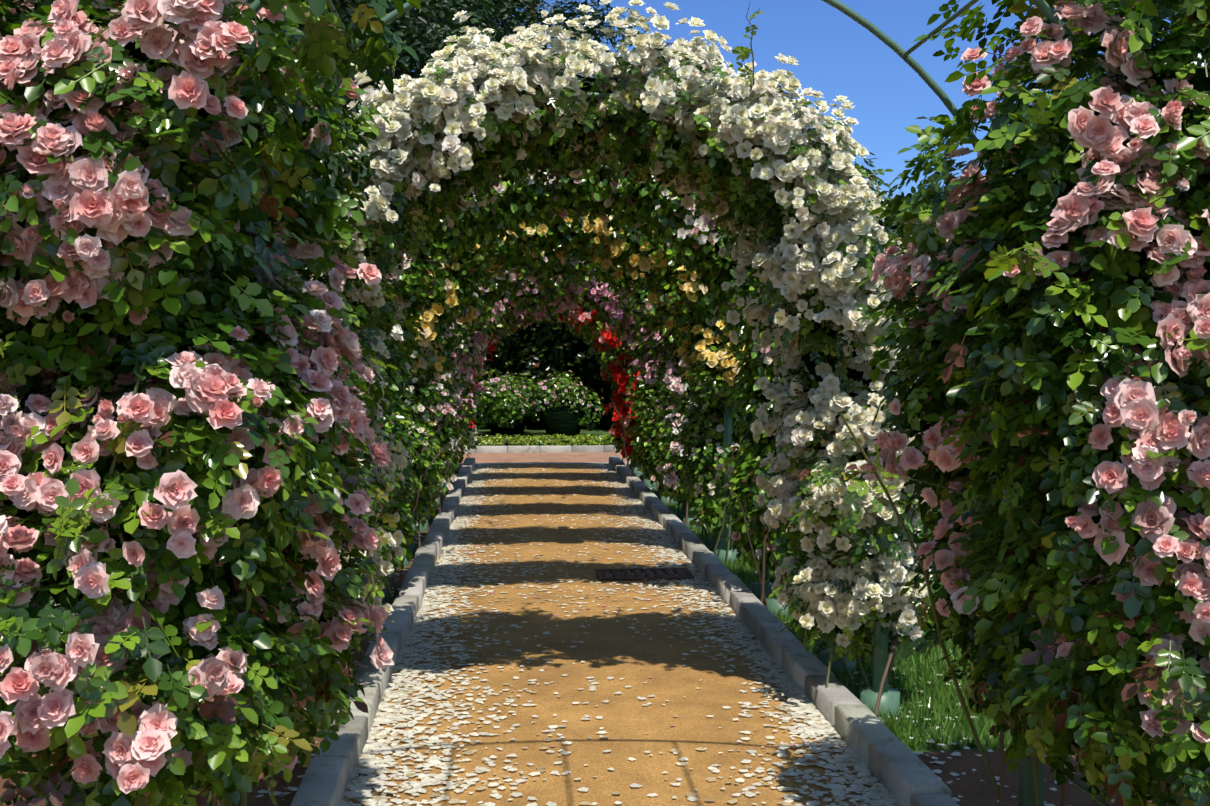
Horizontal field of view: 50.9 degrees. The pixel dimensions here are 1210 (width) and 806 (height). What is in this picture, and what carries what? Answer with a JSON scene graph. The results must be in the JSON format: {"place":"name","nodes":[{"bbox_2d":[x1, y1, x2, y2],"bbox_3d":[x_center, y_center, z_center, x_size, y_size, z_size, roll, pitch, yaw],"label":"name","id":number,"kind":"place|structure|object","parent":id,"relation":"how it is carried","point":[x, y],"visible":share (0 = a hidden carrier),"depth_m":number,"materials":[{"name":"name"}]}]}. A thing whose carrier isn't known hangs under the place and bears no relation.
{"place":"outdoors","nodes":[
{"label":"outdoors","id":0,"kind":"place"},
{"bbox_2d":[457,452,632,462],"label":"cross path","id":1,"kind":"structure","parent":0,"point":[569,457],"depth_m":18.73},
{"bbox_2d":[457,306,634,463],"bbox_3d":[-0.775,-0.494,16.285,3.135,2.568,1.140,0,2,-4],"label":"rose","id":2,"kind":"object","parent":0,"point":[602,360],"depth_m":16.29,"materials":[{"name":"green plant"}]},
{"bbox_2d":[451,459,642,475],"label":"garden arch","id":3,"kind":"structure","parent":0,"point":[637,473],"depth_m":16.15,"materials":[{"name":"green metal"}]},
{"bbox_2d":[449,456,633,472],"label":"rose canes","id":4,"kind":"object","parent":3,"relation":"attached to","point":[631,464],"visible":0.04,"depth_m":16.38,"materials":[{"name":"green plant"}]},
{"bbox_2d":[451,298,646,464],"bbox_3d":[-0.664,-0.456,14.758,3.184,2.558,1.103,0,2,-4],"label":"rose","id":5,"kind":"object","parent":3,"relation":"attached to","point":[581,316],"depth_m":14.64,"materials":[{"name":"red plant"}]},
{"bbox_2d":[441,468,658,488],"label":"garden arch","id":6,"kind":"structure","parent":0,"point":[647,483],"depth_m":14.61,"materials":[{"name":"green metal"}]},
{"bbox_2d":[411,376,700,531],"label":"garden arch","id":7,"kind":"structure","parent":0,"point":[680,514],"depth_m":11.15,"materials":[{"name":"green metal"}]},
{"bbox_2d":[423,417,699,528],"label":"rose canes","id":8,"kind":"object","parent":7,"relation":"attached to","point":[685,509],"visible":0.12,"depth_m":11.15,"materials":[{"name":"plant"}]},
{"bbox_2d":[413,249,705,504],"bbox_3d":[-0.436,-0.419,11.263,3.121,2.688,1.051,0,2,-4],"label":"rose","id":9,"kind":"object","parent":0,"point":[650,324],"depth_m":11.16,"materials":[{"name":"plant"}]},
{"bbox_2d":[344,464,880,805],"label":"gravel path","id":10,"kind":"structure","parent":0,"point":[628,721],"depth_m":5.88,"materials":[{"name":"orange gravel"}]},
{"bbox_2d":[595,568,693,580],"bbox_3d":[0.265,1.166,8.650,0.640,0.020,0.360,0,2,-4],"label":"drain grate","id":11,"kind":"object","parent":10,"relation":"on","point":[638,573],"visible":0.98,"depth_m":8.60,"materials":[{"name":"metal"}]},
{"bbox_2d":[105,0,1184,805],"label":"garden arch","id":12,"kind":"structure","parent":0,"point":[1025,764],"depth_m":3.67,"materials":[{"name":"green metal"}]},
{"bbox_2d":[0,0,1209,805],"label":"rose","id":13,"kind":"object","parent":12,"relation":"attached to","point":[1018,388],"depth_m":2.73,"materials":[{"name":"plant"}]},
{"bbox_2d":[105,362,1209,805],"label":"rose canes","id":14,"kind":"object","parent":12,"relation":"attached to","point":[987,764],"visible":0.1,"depth_m":3.68,"materials":[{"name":"green plant"}]},
{"bbox_2d":[477,425,1011,751],"bbox_3d":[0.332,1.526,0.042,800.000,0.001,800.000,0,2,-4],"label":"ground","id":15,"kind":"structure","parent":0,"point":[531,431],"depth_m":6.09,"materials":[{"name":"green plant"}]},
{"bbox_2d":[0,0,360,152],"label":"tree","id":16,"kind":"object","parent":15,"relation":"on","point":[276,67],"depth_m":19.46,"materials":[{"name":"green plant"}]},
{"bbox_2d":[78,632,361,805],"bbox_3d":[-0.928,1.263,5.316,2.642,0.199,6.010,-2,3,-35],"label":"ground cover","id":17,"kind":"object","parent":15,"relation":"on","point":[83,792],"depth_m":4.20,"materials":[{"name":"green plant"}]},
{"bbox_2d":[0,466,461,805],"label":"mulch bed","id":18,"kind":"object","parent":15,"relation":"on","point":[265,799],"depth_m":4.53,"materials":[{"name":"brown soil"}]},
{"bbox_2d":[277,0,462,126],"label":"tree","id":19,"kind":"object","parent":15,"relation":"on","point":[423,26],"depth_m":24.50,"materials":[{"name":"green plant"}]},
{"bbox_2d":[382,291,395,297],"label":"leaves","id":20,"kind":"object","parent":15,"relation":"on","point":[385,294],"depth_m":6.92,"materials":[{"name":"green plant"}]},
{"bbox_2d":[289,0,530,171],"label":"tree","id":21,"kind":"object","parent":15,"relation":"on","point":[446,14],"depth_m":27.71,"materials":[{"name":"green plant"}]},
{"bbox_2d":[333,0,573,104],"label":"tree","id":22,"kind":"object","parent":15,"relation":"on","point":[481,11],"depth_m":31.36,"materials":[{"name":"green plant"}]},
{"bbox_2d":[345,0,566,104],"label":"tree","id":23,"kind":"object","parent":15,"relation":"on","point":[531,18],"depth_m":37.82,"materials":[{"name":"green plant"}]},
{"bbox_2d":[481,320,547,390],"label":"rose shoots","id":24,"kind":"object","parent":15,"relation":"on","point":[498,383],"visible":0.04,"depth_m":16.22,"materials":[{"name":"plant"}]},
{"bbox_2d":[448,286,603,422],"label":"rose shoots","id":25,"kind":"object","parent":15,"relation":"on","point":[583,293],"visible":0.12,"depth_m":12.94,"materials":[{"name":"green plant"}]},
{"bbox_2d":[472,399,585,436],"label":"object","id":26,"kind":"object","parent":15,"relation":"on","point":[559,420],"visible":0.08,"depth_m":24.04,"materials":[{"name":"green plant"}]},
{"bbox_2d":[0,96,1072,579],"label":"rose shoots","id":27,"kind":"object","parent":15,"relation":"on","point":[68,512],"visible":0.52,"depth_m":2.62,"materials":[{"name":"green plant"}]},
{"bbox_2d":[471,370,605,433],"bbox_3d":[-0.493,0.073,23.416,18.468,1.335,6.626,0,2,-4],"label":"rose bush","id":28,"kind":"object","parent":15,"relation":"on","point":[512,408],"depth_m":23.96,"materials":[{"name":"green plant"}]},
{"bbox_2d":[465,434,623,452],"bbox_3d":[-1.065,0.646,20.258,24.055,0.319,0.937,0,2,-4],"label":"box hedge","id":29,"kind":"object","parent":15,"relation":"on","point":[537,439],"visible":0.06,"depth_m":19.91,"materials":[{"name":"green plant"}]},
{"bbox_2d":[472,319,618,408],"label":"rose shoots","id":30,"kind":"object","parent":15,"relation":"on","point":[491,370],"visible":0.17,"depth_m":14.26,"materials":[{"name":"green plant"}]},
{"bbox_2d":[476,440,615,450],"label":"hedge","id":31,"kind":"object","parent":15,"relation":"on","point":[541,441],"depth_m":19.96,"materials":[{"name":"green plant"}]},
{"bbox_2d":[454,0,648,76],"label":"tree","id":32,"kind":"object","parent":15,"relation":"on","point":[595,14],"depth_m":42.34,"materials":[{"name":"green plant"}]},
{"bbox_2d":[432,282,677,506],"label":"garden arch","id":33,"kind":"structure","parent":15,"relation":"on","point":[664,499],"depth_m":12.90,"materials":[{"name":"green metal"}]},
{"bbox_2d":[436,270,666,489],"bbox_3d":[-0.587,-0.424,13.024,3.165,2.581,1.101,0,2,-4],"label":"rose","id":34,"kind":"object","parent":33,"relation":"attached to","point":[647,457],"depth_m":12.90,"materials":[{"name":"plant"}]},
{"bbox_2d":[444,407,672,504],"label":"rose canes","id":35,"kind":"object","parent":33,"relation":"attached to","point":[659,485],"visible":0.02,"depth_m":13.22,"materials":[{"name":"plant"}]},
{"bbox_2d":[450,405,659,489],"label":"rose canes","id":36,"kind":"object","parent":15,"relation":"on","point":[625,453],"visible":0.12,"depth_m":14.56,"materials":[{"name":"plant"}]},
{"bbox_2d":[393,220,738,567],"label":"garden arch","id":37,"kind":"structure","parent":15,"relation":"on","point":[721,551],"depth_m":9.29,"materials":[{"name":"green metal"}]},
{"bbox_2d":[388,209,754,536],"bbox_3d":[-0.270,-0.399,9.437,3.163,2.804,1.076,0,2,-4],"label":"rose","id":38,"kind":"object","parent":37,"relation":"attached to","point":[508,256],"depth_m":9.25,"materials":[{"name":"plant"}]},
{"bbox_2d":[407,418,745,562],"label":"rose canes","id":39,"kind":"object","parent":37,"relation":"attached to","point":[707,537],"visible":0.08,"depth_m":9.35,"materials":[{"name":"green plant"}]},
{"bbox_2d":[451,275,683,441],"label":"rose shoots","id":40,"kind":"object","parent":15,"relation":"on","point":[498,325],"visible":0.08,"depth_m":10.80,"materials":[{"name":"green plant"}]},
{"bbox_2d":[409,256,738,499],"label":"rose shoots","id":41,"kind":"object","parent":15,"relation":"on","point":[438,484],"visible":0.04,"depth_m":9.07,"materials":[{"name":"green plant"}]},
{"bbox_2d":[369,0,799,520],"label":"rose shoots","id":42,"kind":"object","parent":15,"relation":"on","point":[744,54],"visible":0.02,"depth_m":4.93,"materials":[{"name":"green plant"}]},
{"bbox_2d":[381,165,788,616],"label":"garden arch","id":43,"kind":"structure","parent":15,"relation":"on","point":[773,604],"depth_m":7.41,"materials":[{"name":"green metal"}]},
{"bbox_2d":[360,156,804,588],"bbox_3d":[-0.159,-0.344,7.538,3.112,2.811,0.985,0,2,-4],"label":"rose","id":44,"kind":"object","parent":43,"relation":"attached to","point":[506,211],"depth_m":7.38,"materials":[{"name":"green plant"}]},
{"bbox_2d":[379,439,797,608],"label":"rose canes","id":45,"kind":"object","parent":43,"relation":"attached to","point":[762,583],"visible":0.12,"depth_m":7.32,"materials":[{"name":"green plant"}]},
{"bbox_2d":[304,92,899,727],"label":"garden arch","id":46,"kind":"structure","parent":15,"relation":"on","point":[890,698],"depth_m":5.37,"materials":[{"name":"green metal"}]},
{"bbox_2d":[304,0,938,662],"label":"rose","id":47,"kind":"object","parent":46,"relation":"attached to","point":[430,98],"depth_m":5.19,"materials":[{"name":"white plant"}]},
{"bbox_2d":[324,483,931,731],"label":"rose canes","id":48,"kind":"object","parent":46,"relation":"attached to","point":[889,665],"visible":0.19,"depth_m":5.45,"materials":[{"name":"green plant"}]},
{"bbox_2d":[290,445,958,805],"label":"kerbs","id":49,"kind":"structure","parent":15,"relation":"on","point":[903,773],"depth_m":5.65,"materials":[{"name":"concrete"}]},
{"bbox_2d":[255,462,1114,805],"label":"fallen petals","id":50,"kind":"object","parent":15,"relation":"on","point":[787,684],"visible":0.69,"depth_m":5.45,"materials":[{"name":"white plant"}]},
{"bbox_2d":[478,198,962,430],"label":"shrubs","id":51,"kind":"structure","parent":15,"relation":"on","point":[543,331],"depth_m":26.38,"materials":[{"name":"green plant"}]},
{"bbox_2d":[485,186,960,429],"bbox_3d":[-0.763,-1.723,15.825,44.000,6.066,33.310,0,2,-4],"label":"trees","id":52,"kind":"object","parent":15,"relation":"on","point":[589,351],"visible":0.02,"depth_m":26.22,"materials":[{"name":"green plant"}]},
{"bbox_2d":[652,489,1013,750],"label":"lawn","id":53,"kind":"structure","parent":15,"relation":"on","point":[903,681],"depth_m":5.69,"materials":[{"name":"green plant"}]},
{"bbox_2d":[915,750,1151,805],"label":"mulch bed","id":54,"kind":"object","parent":15,"relation":"on","point":[970,787],"depth_m":4.52,"materials":[{"name":"brown soil"}]},
{"bbox_2d":[414,0,1204,197],"label":"sky","id":55,"kind":"structure","parent":0,"point":[836,55],"materials":[{"name":"blue"}]}
]}

